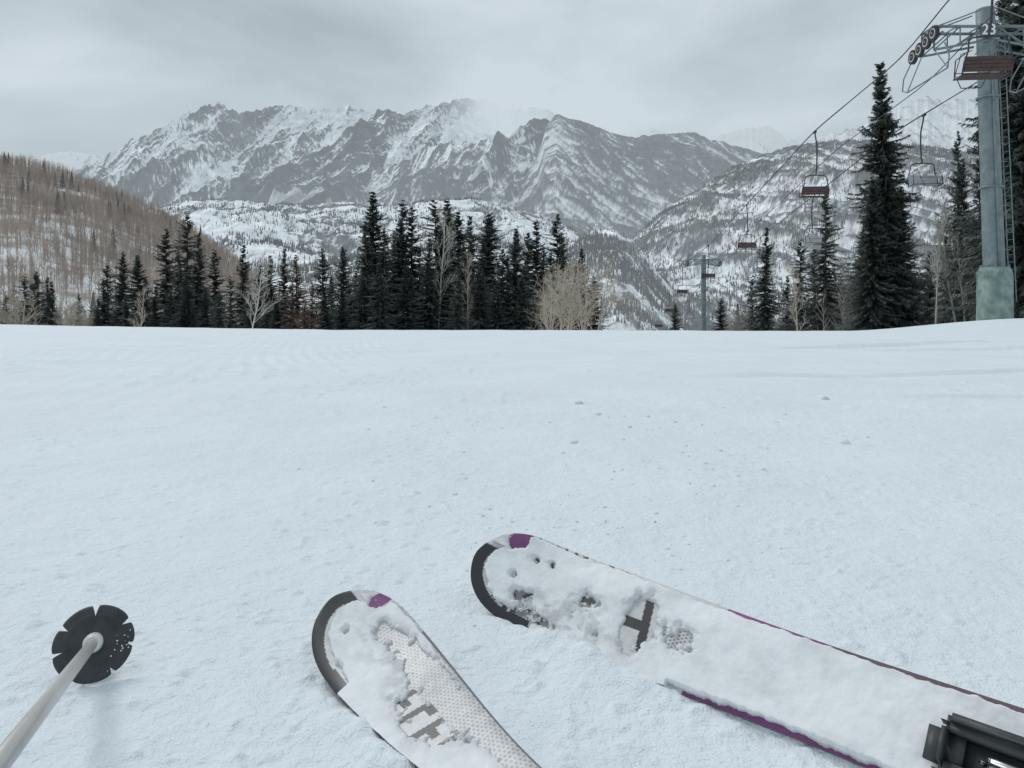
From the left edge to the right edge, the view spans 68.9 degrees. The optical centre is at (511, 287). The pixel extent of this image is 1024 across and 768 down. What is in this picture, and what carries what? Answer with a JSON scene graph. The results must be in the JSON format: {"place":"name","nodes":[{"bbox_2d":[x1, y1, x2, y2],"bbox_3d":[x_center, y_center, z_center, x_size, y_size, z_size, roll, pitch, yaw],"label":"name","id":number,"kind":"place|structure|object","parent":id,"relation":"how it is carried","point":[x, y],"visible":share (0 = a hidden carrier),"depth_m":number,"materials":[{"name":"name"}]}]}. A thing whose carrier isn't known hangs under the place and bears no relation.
{"place":"outdoors","nodes":[
{"label":"outdoors","id":0,"kind":"place"},
{"bbox_2d":[13,151,103,173],"bbox_3d":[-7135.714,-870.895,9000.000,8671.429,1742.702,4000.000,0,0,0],"label":"mountain range","id":1,"kind":"structure","parent":0,"point":[73,160],"depth_m":9343.10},
{"bbox_2d":[70,100,549,207],"bbox_3d":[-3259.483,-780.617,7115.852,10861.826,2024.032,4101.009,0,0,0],"label":"mountain range","id":2,"kind":"structure","parent":0,"point":[274,155],"depth_m":6206.12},
{"bbox_2d":[143,199,580,281],"bbox_3d":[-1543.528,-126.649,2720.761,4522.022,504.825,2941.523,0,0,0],"label":"foothills","id":3,"kind":"structure","parent":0,"point":[332,241],"depth_m":2509.04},
{"bbox_2d":[162,197,574,265],"bbox_3d":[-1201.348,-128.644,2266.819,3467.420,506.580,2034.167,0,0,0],"label":"distant forest","id":4,"kind":"object","parent":3,"relation":"on","point":[499,218],"visible":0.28,"depth_m":2642.01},
{"bbox_2d":[218,236,559,321],"bbox_3d":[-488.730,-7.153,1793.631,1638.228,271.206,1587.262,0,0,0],"label":"foothills","id":5,"kind":"structure","parent":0,"point":[255,251],"depth_m":1804.05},
{"bbox_2d":[209,232,555,322],"bbox_3d":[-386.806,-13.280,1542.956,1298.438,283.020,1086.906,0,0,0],"label":"distant forest","id":6,"kind":"object","parent":5,"relation":"on","point":[278,243],"visible":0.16,"depth_m":1768.01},
{"bbox_2d":[277,138,535,208],"bbox_3d":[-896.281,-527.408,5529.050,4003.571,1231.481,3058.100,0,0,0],"label":"mountain ridge","id":7,"kind":"structure","parent":0,"point":[442,171],"depth_m":5284.44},
{"bbox_2d":[0,0,1020,159],"label":"sky","id":8,"kind":"structure","parent":0,"point":[89,77],"materials":[{"name":"grey"}]},
{"bbox_2d":[0,318,1023,767],"bbox_3d":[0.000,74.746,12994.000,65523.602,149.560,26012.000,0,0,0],"label":"snow ground","id":9,"kind":"structure","parent":0,"point":[128,456],"depth_m":1.76,"materials":[{"name":"snow"}]},
{"bbox_2d":[0,289,47,324],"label":"aspen tree","id":10,"kind":"object","parent":9,"relation":"on","point":[23,322],"visible":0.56,"depth_m":89.47,"materials":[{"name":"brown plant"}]},
{"bbox_2d":[13,271,55,324],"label":"spruce tree","id":11,"kind":"object","parent":9,"relation":"on","point":[34,287],"visible":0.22,"depth_m":97.71,"materials":[{"name":"green plant"}]},
{"bbox_2d":[41,281,66,325],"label":"spruce tree","id":12,"kind":"object","parent":9,"relation":"on","point":[52,301],"visible":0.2,"depth_m":89.55,"materials":[{"name":"green plant"}]},
{"bbox_2d":[0,605,134,767],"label":"ski pole","id":13,"kind":"object","parent":9,"relation":"on","point":[89,646],"visible":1,"depth_m":0.93,"materials":[{"name":"metal"}]},
{"bbox_2d":[47,298,92,325],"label":"aspen tree","id":14,"kind":"object","parent":9,"relation":"on","point":[72,307],"visible":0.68,"depth_m":84.43,"materials":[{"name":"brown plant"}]},
{"bbox_2d":[79,280,113,325],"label":"spruce tree","id":15,"kind":"object","parent":9,"relation":"on","point":[103,309],"visible":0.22,"depth_m":79.88,"materials":[{"name":"green plant"}]},
{"bbox_2d":[98,251,139,326],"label":"spruce tree","id":16,"kind":"object","parent":9,"relation":"on","point":[120,295],"visible":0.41,"depth_m":78.08,"materials":[{"name":"green plant"}]},
{"bbox_2d":[110,255,161,326],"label":"spruce tree","id":17,"kind":"object","parent":9,"relation":"on","point":[138,278],"visible":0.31,"depth_m":79.73,"materials":[{"name":"green plant"}]},
{"bbox_2d":[0,165,279,324],"bbox_3d":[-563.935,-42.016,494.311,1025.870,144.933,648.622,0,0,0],"label":"aspen hill","id":18,"kind":"structure","parent":9,"relation":"on","point":[70,288],"depth_m":312.95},
{"bbox_2d":[1,151,257,324],"bbox_3d":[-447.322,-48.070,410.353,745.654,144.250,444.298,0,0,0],"label":"hill conifers","id":19,"kind":"object","parent":18,"relation":"on","point":[57,199],"visible":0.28,"depth_m":442.49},
{"bbox_2d":[0,151,287,325],"bbox_3d":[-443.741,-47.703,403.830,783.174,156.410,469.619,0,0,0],"label":"aspen forest","id":20,"kind":"object","parent":18,"relation":"on","point":[85,203],"visible":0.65,"depth_m":364.88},
{"bbox_2d":[145,287,165,326],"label":"spruce tree","id":21,"kind":"object","parent":9,"relation":"on","point":[155,309],"visible":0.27,"depth_m":75.92,"materials":[{"name":"green plant"}]},
{"bbox_2d":[132,228,189,326],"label":"spruce tree","id":22,"kind":"object","parent":9,"relation":"on","point":[168,277],"visible":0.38,"depth_m":84.15,"materials":[{"name":"green plant"}]},
{"bbox_2d":[160,277,200,327],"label":"spruce tree","id":23,"kind":"object","parent":9,"relation":"on","point":[185,320],"visible":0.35,"depth_m":73.93,"materials":[{"name":"green plant"}]},
{"bbox_2d":[146,249,216,327],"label":"spruce tree","id":24,"kind":"object","parent":9,"relation":"on","point":[177,283],"visible":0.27,"depth_m":79.78,"materials":[{"name":"green plant"}]},
{"bbox_2d":[144,212,225,326],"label":"spruce tree","id":25,"kind":"object","parent":9,"relation":"on","point":[190,254],"visible":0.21,"depth_m":85.53,"materials":[{"name":"green plant"}]},
{"bbox_2d":[164,233,217,327],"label":"spruce tree","id":26,"kind":"object","parent":9,"relation":"on","point":[196,286],"visible":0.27,"depth_m":83.60,"materials":[{"name":"green plant"}]},
{"bbox_2d":[194,287,214,327],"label":"spruce tree","id":27,"kind":"object","parent":9,"relation":"on","point":[204,314],"visible":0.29,"depth_m":77.76,"materials":[{"name":"green plant"}]},
{"bbox_2d":[203,292,235,327],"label":"spruce tree","id":28,"kind":"object","parent":9,"relation":"on","point":[218,323],"visible":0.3,"depth_m":73.88,"materials":[{"name":"green plant"}]},
{"bbox_2d":[203,249,238,326],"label":"spruce tree","id":29,"kind":"object","parent":9,"relation":"on","point":[215,283],"visible":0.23,"depth_m":89.81,"materials":[{"name":"green plant"}]},
{"bbox_2d":[214,276,245,327],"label":"spruce tree","id":30,"kind":"object","parent":9,"relation":"on","point":[230,315],"visible":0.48,"depth_m":79.93,"materials":[{"name":"green plant"}]},
{"bbox_2d":[221,245,255,328],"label":"spruce tree","id":31,"kind":"object","parent":9,"relation":"on","point":[244,279],"visible":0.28,"depth_m":95.61,"materials":[{"name":"green plant"}]},
{"bbox_2d":[238,251,284,328],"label":"aspen tree","id":32,"kind":"object","parent":9,"relation":"on","point":[257,291],"visible":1,"depth_m":65.41,"materials":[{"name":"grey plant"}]},
{"bbox_2d":[243,265,281,328],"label":"spruce tree","id":33,"kind":"object","parent":9,"relation":"on","point":[263,289],"visible":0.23,"depth_m":86.18,"materials":[{"name":"green plant"}]},
{"bbox_2d":[248,256,293,328],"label":"spruce tree","id":34,"kind":"object","parent":9,"relation":"on","point":[271,286],"visible":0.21,"depth_m":87.94,"materials":[{"name":"green plant"}]},
{"bbox_2d":[260,249,292,324],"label":"spruce tree","id":35,"kind":"object","parent":9,"relation":"on","point":[283,269],"visible":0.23,"depth_m":95.66,"materials":[{"name":"green plant"}]},
{"bbox_2d":[275,255,318,328],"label":"spruce tree","id":36,"kind":"object","parent":9,"relation":"on","point":[297,302],"visible":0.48,"depth_m":71.69,"materials":[{"name":"green plant"}]},
{"bbox_2d":[293,285,326,329],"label":"spruce tree","id":37,"kind":"object","parent":9,"relation":"on","point":[311,314],"visible":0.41,"depth_m":69.94,"materials":[{"name":"green plant"}]},
{"bbox_2d":[308,248,336,328],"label":"spruce tree","id":38,"kind":"object","parent":9,"relation":"on","point":[322,265],"visible":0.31,"depth_m":92.10,"materials":[{"name":"green plant"}]},
{"bbox_2d":[316,292,339,329],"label":"spruce tree","id":39,"kind":"object","parent":9,"relation":"on","point":[326,323],"visible":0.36,"depth_m":73.78,"materials":[{"name":"green plant"}]},
{"bbox_2d":[317,246,357,329],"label":"spruce tree","id":40,"kind":"object","parent":9,"relation":"on","point":[341,277],"visible":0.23,"depth_m":89.63,"materials":[{"name":"green plant"}]},
{"bbox_2d":[329,290,357,329],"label":"spruce tree","id":41,"kind":"object","parent":9,"relation":"on","point":[341,325],"visible":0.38,"depth_m":75.94,"materials":[{"name":"green plant"}]},
{"bbox_2d":[334,222,380,329],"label":"spruce tree","id":42,"kind":"object","parent":9,"relation":"on","point":[365,260],"visible":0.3,"depth_m":81.87,"materials":[{"name":"green plant"}]},
{"bbox_2d":[345,276,383,329],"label":"spruce tree","id":43,"kind":"object","parent":9,"relation":"on","point":[363,315],"visible":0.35,"depth_m":77.91,"materials":[{"name":"green plant"}]},
{"bbox_2d":[334,191,419,329],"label":"spruce tree","id":44,"kind":"object","parent":9,"relation":"on","point":[374,217],"visible":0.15,"depth_m":85.69,"materials":[{"name":"green plant"}]},
{"bbox_2d":[348,228,421,329],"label":"spruce tree","id":45,"kind":"object","parent":9,"relation":"on","point":[385,255],"visible":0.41,"depth_m":79.80,"materials":[{"name":"green plant"}]},
{"bbox_2d":[360,265,411,329],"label":"spruce tree","id":46,"kind":"object","parent":9,"relation":"on","point":[379,307],"visible":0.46,"depth_m":71.77,"materials":[{"name":"green plant"}]},
{"bbox_2d":[372,200,424,328],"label":"spruce tree","id":47,"kind":"object","parent":9,"relation":"on","point":[400,231],"visible":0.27,"depth_m":87.58,"materials":[{"name":"green plant"}]},
{"bbox_2d":[355,205,446,327],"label":"spruce tree","id":48,"kind":"object","parent":9,"relation":"on","point":[413,251],"visible":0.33,"depth_m":85.66,"materials":[{"name":"green plant"}]},
{"bbox_2d":[385,265,426,329],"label":"spruce tree","id":49,"kind":"object","parent":9,"relation":"on","point":[405,307],"visible":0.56,"depth_m":73.92,"materials":[{"name":"green plant"}]},
{"bbox_2d":[312,590,541,767],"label":"ski","id":50,"kind":"object","parent":9,"relation":"on","point":[388,671],"visible":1,"depth_m":0.85,"materials":[{"name":"plastic"},{"name":"metal"},{"name":"snow"}]},
{"bbox_2d":[408,238,454,329],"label":"spruce tree","id":51,"kind":"object","parent":9,"relation":"on","point":[427,314],"visible":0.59,"depth_m":77.72,"materials":[{"name":"green plant"}]},
{"bbox_2d":[413,200,454,325],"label":"spruce tree","id":52,"kind":"object","parent":9,"relation":"on","point":[436,233],"visible":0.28,"depth_m":89.58,"materials":[{"name":"green plant"}]},
{"bbox_2d":[423,205,459,329],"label":"aspen tree","id":53,"kind":"object","parent":9,"relation":"on","point":[449,235],"visible":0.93,"depth_m":80.29,"materials":[{"name":"beige plant"}]},
{"bbox_2d":[428,200,460,317],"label":"spruce tree","id":54,"kind":"object","parent":9,"relation":"on","point":[448,209],"visible":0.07,"depth_m":93.68,"materials":[{"name":"green plant"}]},
{"bbox_2d":[434,233,464,329],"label":"spruce tree","id":55,"kind":"object","parent":9,"relation":"on","point":[450,270],"visible":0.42,"depth_m":83.89,"materials":[{"name":"green plant"}]},
{"bbox_2d":[436,245,482,329],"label":"spruce tree","id":56,"kind":"object","parent":9,"relation":"on","point":[463,267],"visible":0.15,"depth_m":81.75,"materials":[{"name":"green plant"}]},
{"bbox_2d":[441,276,478,329],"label":"spruce tree","id":57,"kind":"object","parent":9,"relation":"on","point":[460,318],"visible":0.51,"depth_m":71.86,"materials":[{"name":"green plant"}]},
{"bbox_2d":[433,212,490,328],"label":"spruce tree","id":58,"kind":"object","parent":9,"relation":"on","point":[460,236],"visible":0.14,"depth_m":87.65,"materials":[{"name":"green plant"}]},
{"bbox_2d":[434,216,494,329],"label":"spruce tree","id":59,"kind":"object","parent":9,"relation":"on","point":[470,247],"visible":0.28,"depth_m":79.93,"materials":[{"name":"green plant"}]},
{"bbox_2d":[454,265,505,329],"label":"spruce tree","id":60,"kind":"object","parent":9,"relation":"on","point":[479,302],"visible":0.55,"depth_m":75.74,"materials":[{"name":"green plant"}]},
{"bbox_2d":[7,255,953,330],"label":"aspen thicket","id":61,"kind":"object","parent":9,"relation":"on","point":[776,320],"visible":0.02,"depth_m":84.78,"materials":[{"name":"brown plant"}]},
{"bbox_2d":[474,238,496,326],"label":"spruce tree","id":62,"kind":"object","parent":9,"relation":"on","point":[484,249],"visible":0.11,"depth_m":89.76,"materials":[{"name":"green plant"}]},
{"bbox_2d":[474,215,510,321],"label":"spruce tree","id":63,"kind":"object","parent":9,"relation":"on","point":[488,236],"visible":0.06,"depth_m":94.02,"materials":[{"name":"green plant"}]},
{"bbox_2d":[475,213,512,321],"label":"spruce tree","id":64,"kind":"object","parent":9,"relation":"on","point":[489,240],"visible":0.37,"depth_m":92.06,"materials":[{"name":"green plant"}]},
{"bbox_2d":[477,282,512,329],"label":"spruce tree","id":65,"kind":"object","parent":9,"relation":"on","point":[496,320],"visible":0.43,"depth_m":73.95,"materials":[{"name":"green plant"}]},
{"bbox_2d":[485,249,516,329],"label":"spruce tree","id":66,"kind":"object","parent":9,"relation":"on","point":[502,273],"visible":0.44,"depth_m":83.78,"materials":[{"name":"green plant"}]},
{"bbox_2d":[499,228,537,329],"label":"spruce tree","id":67,"kind":"object","parent":9,"relation":"on","point":[515,255],"visible":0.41,"depth_m":83.73,"materials":[{"name":"green plant"}]},
{"bbox_2d":[503,277,538,329],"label":"spruce tree","id":68,"kind":"object","parent":9,"relation":"on","point":[521,320],"visible":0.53,"depth_m":75.93,"materials":[{"name":"green plant"}]},
{"bbox_2d":[524,221,566,329],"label":"spruce tree","id":69,"kind":"object","parent":9,"relation":"on","point":[535,256],"visible":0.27,"depth_m":87.65,"materials":[{"name":"green plant"}]},
{"bbox_2d":[179,395,913,628],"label":"snow clumps","id":70,"kind":"object","parent":9,"relation":"on","point":[842,441],"visible":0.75,"depth_m":2.13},
{"bbox_2d":[516,273,578,329],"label":"aspen tree","id":71,"kind":"object","parent":9,"relation":"on","point":[543,318],"visible":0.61,"depth_m":49.33,"materials":[{"name":"beige plant"}]},
{"bbox_2d":[533,257,601,329],"bbox_3d":[3.350,1.296,46.061,5.191,6.467,5.623,0,0,12],"label":"aspen tree","id":72,"kind":"object","parent":9,"relation":"on","point":[571,305],"visible":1,"depth_m":45.66,"materials":[{"name":"beige plant"}]},
{"bbox_2d":[538,213,602,329],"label":"spruce tree","id":73,"kind":"object","parent":9,"relation":"on","point":[558,251],"visible":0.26,"depth_m":91.70,"materials":[{"name":"green plant"}]},
{"bbox_2d":[575,276,610,329],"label":"spruce tree","id":74,"kind":"object","parent":9,"relation":"on","point":[594,327],"visible":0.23,"depth_m":91.81,"materials":[{"name":"green plant"}]},
{"bbox_2d":[549,261,643,330],"bbox_3d":[5.157,1.490,48.002,4.867,6.464,7.304,0,-1,-31],"label":"aspen tree","id":75,"kind":"object","parent":9,"relation":"on","point":[588,311],"visible":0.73,"depth_m":47.36,"materials":[{"name":"beige plant"}]},
{"bbox_2d":[685,255,721,330],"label":"chairlift tower","id":76,"kind":"structure","parent":9,"relation":"on","point":[703,259],"depth_m":111.91,"materials":[{"name":"grey metal"}]},
{"bbox_2d":[471,533,1023,767],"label":"ski","id":77,"kind":"object","parent":9,"relation":"on","point":[860,710],"visible":0.96,"depth_m":0.88,"materials":[{"name":"plastic"}]},
{"bbox_2d":[922,713,1023,767],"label":"ski binding","id":78,"kind":"object","parent":77,"relation":"on","point":[958,741],"visible":1,"depth_m":0.69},
{"bbox_2d":[735,276,761,330],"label":"spruce tree","id":79,"kind":"object","parent":9,"relation":"on","point":[751,298],"visible":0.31,"depth_m":99.82,"materials":[{"name":"green plant"}]},
{"bbox_2d":[737,227,792,330],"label":"spruce tree","id":80,"kind":"object","parent":9,"relation":"on","point":[765,315],"visible":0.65,"depth_m":79.63,"materials":[{"name":"green plant"}]},
{"bbox_2d":[782,262,814,330],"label":"aspen tree","id":81,"kind":"object","parent":9,"relation":"on","point":[794,295],"visible":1,"depth_m":70.30,"materials":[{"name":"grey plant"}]},
{"bbox_2d":[775,240,847,330],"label":"spruce tree","id":82,"kind":"object","parent":9,"relation":"on","point":[802,268],"visible":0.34,"depth_m":83.98,"materials":[{"name":"green plant"}]},
{"bbox_2d":[778,192,859,330],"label":"spruce tree","id":83,"kind":"object","parent":9,"relation":"on","point":[825,275],"visible":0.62,"depth_m":78.05,"materials":[{"name":"green plant"}]},
{"bbox_2d":[833,176,911,330],"bbox_3d":[22.830,-0.994,46.781,4.457,12.079,5.114,0,0,39],"label":"spruce tree","id":84,"kind":"object","parent":9,"relation":"on","point":[872,305],"visible":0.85,"depth_m":46.67,"materials":[{"name":"green plant"}]},
{"bbox_2d":[833,61,934,330],"bbox_3d":[24.236,-4.725,48.070,5.874,19.833,6.117,0,0,-26],"label":"spruce tree","id":85,"kind":"object","parent":9,"relation":"on","point":[885,155],"visible":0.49,"depth_m":47.69,"materials":[{"name":"green plant"}]},
{"bbox_2d":[893,186,937,325],"bbox_3d":[26.208,-0.820,50.291,4.772,12.081,4.223,0,0,16],"label":"spruce tree","id":86,"kind":"object","parent":9,"relation":"on","point":[907,223],"visible":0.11,"depth_m":49.66,"materials":[{"name":"green plant"}]},
{"bbox_2d":[916,251,944,325],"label":"spruce tree","id":87,"kind":"object","parent":9,"relation":"on","point":[930,296],"visible":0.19,"depth_m":69.97,"materials":[{"name":"green plant"}]},
{"bbox_2d":[915,191,951,323],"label":"aspen tree","id":88,"kind":"object","parent":9,"relation":"on","point":[934,263],"visible":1,"depth_m":43.52,"materials":[{"name":"grey plant"}]},
{"bbox_2d":[920,208,959,321],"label":"aspen tree","id":89,"kind":"object","parent":9,"relation":"on","point":[944,257],"visible":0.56,"depth_m":45.42,"materials":[{"name":"grey plant"}]},
{"bbox_2d":[925,212,958,323],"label":"spruce tree","id":90,"kind":"object","parent":9,"relation":"on","point":[945,298],"visible":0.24,"depth_m":65.82,"materials":[{"name":"green plant"}]},
{"bbox_2d":[913,131,976,323],"bbox_3d":[36.928,-2.966,61.951,7.662,20.216,4.385,1,-1,-19],"label":"spruce tree","id":91,"kind":"object","parent":9,"relation":"on","point":[956,156],"visible":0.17,"depth_m":62.04,"materials":[{"name":"green plant"}]},
{"bbox_2d":[931,158,976,321],"bbox_3d":[35.625,-1.869,58.020,5.573,16.558,5.700,0,0,38],"label":"spruce tree","id":92,"kind":"object","parent":9,"relation":"on","point":[961,201],"visible":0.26,"depth_m":58.12,"materials":[{"name":"green plant"}]},
{"bbox_2d":[902,6,1023,320],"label":"chairlift tower","id":93,"kind":"structure","parent":9,"relation":"on","point":[995,284],"depth_m":30.11,"materials":[{"name":"grey metal"}]},
{"bbox_2d":[649,0,948,325],"bbox_3d":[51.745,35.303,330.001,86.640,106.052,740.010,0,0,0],"label":"lift cable","id":94,"kind":"object","parent":93,"relation":"attached to","point":[826,121],"visible":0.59,"depth_m":41.47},
{"bbox_2d":[693,0,1007,269],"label":"communication cable","id":95,"kind":"object","parent":93,"relation":"attached to","point":[889,110],"visible":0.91,"depth_m":35.42,"materials":[{"name":"metal"}]},
{"bbox_2d":[951,126,981,317],"bbox_3d":[33.045,-3.057,52.018,3.144,17.003,4.095,2,-2,-44],"label":"spruce tree","id":96,"kind":"object","parent":9,"relation":"on","point":[977,196],"visible":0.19,"depth_m":52.27,"materials":[{"name":"green plant"}]},
{"bbox_2d":[936,0,1023,320],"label":"spruce tree","id":97,"kind":"object","parent":9,"relation":"on","point":[1016,111],"visible":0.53,"depth_m":36.80,"materials":[{"name":"green plant"}]},
{"bbox_2d":[948,0,1021,320],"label":"spruce tree","id":98,"kind":"object","parent":9,"relation":"on","point":[999,13],"visible":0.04,"depth_m":40.60,"materials":[{"name":"green plant"}]},
{"bbox_2d":[555,229,691,330],"bbox_3d":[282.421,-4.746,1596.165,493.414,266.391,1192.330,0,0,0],"label":"foothills","id":99,"kind":"structure","parent":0,"point":[665,319],"depth_m":1326.79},
{"bbox_2d":[556,226,693,329],"bbox_3d":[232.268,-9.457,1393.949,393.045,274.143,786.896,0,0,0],"label":"distant forest","id":100,"kind":"object","parent":99,"relation":"on","point":[609,254],"visible":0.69,"depth_m":1442.67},
{"bbox_2d":[516,114,761,237],"bbox_3d":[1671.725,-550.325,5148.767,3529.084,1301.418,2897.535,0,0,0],"label":"mountain ridge","id":101,"kind":"structure","parent":0,"point":[581,177],"depth_m":4747.31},
{"bbox_2d":[646,126,805,153],"bbox_3d":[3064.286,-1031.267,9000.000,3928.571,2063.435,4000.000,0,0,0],"label":"mountain range","id":102,"kind":"structure","parent":0,"point":[766,139],"depth_m":9353.20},
{"bbox_2d":[631,140,981,330],"bbox_3d":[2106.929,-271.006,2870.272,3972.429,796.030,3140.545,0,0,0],"label":"forested ridge","id":103,"kind":"structure","parent":0,"point":[701,234],"depth_m":2199.70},
{"bbox_2d":[633,138,980,330],"bbox_3d":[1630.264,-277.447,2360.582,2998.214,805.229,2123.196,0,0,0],"label":"distant forest","id":104,"kind":"object","parent":103,"relation":"on","point":[784,257],"visible":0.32,"depth_m":2281.62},
{"bbox_2d":[799,130,829,201],"bbox_3d":[18.485,-7.482,45.761,1.612,4.186,1.510,0,0,7],"label":"lift chair","id":105,"kind":"object","parent":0,"point":[809,190],"visible":1,"depth_m":45.30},
{"bbox_2d":[807,96,977,151],"bbox_3d":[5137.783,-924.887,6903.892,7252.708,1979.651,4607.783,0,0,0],"label":"mountain range","id":106,"kind":"structure","parent":0,"point":[940,127],"depth_m":7084.51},
{"bbox_2d":[907,113,943,186],"bbox_3d":[22.980,-7.638,41.439,1.612,4.186,1.510,0,0,7],"label":"lift chair","id":107,"kind":"object","parent":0,"point":[925,180],"visible":1,"depth_m":41.84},
{"bbox_2d":[953,0,1013,88],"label":"lift chair","id":108,"kind":"object","parent":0,"point":[1000,63],"visible":1,"depth_m":25.23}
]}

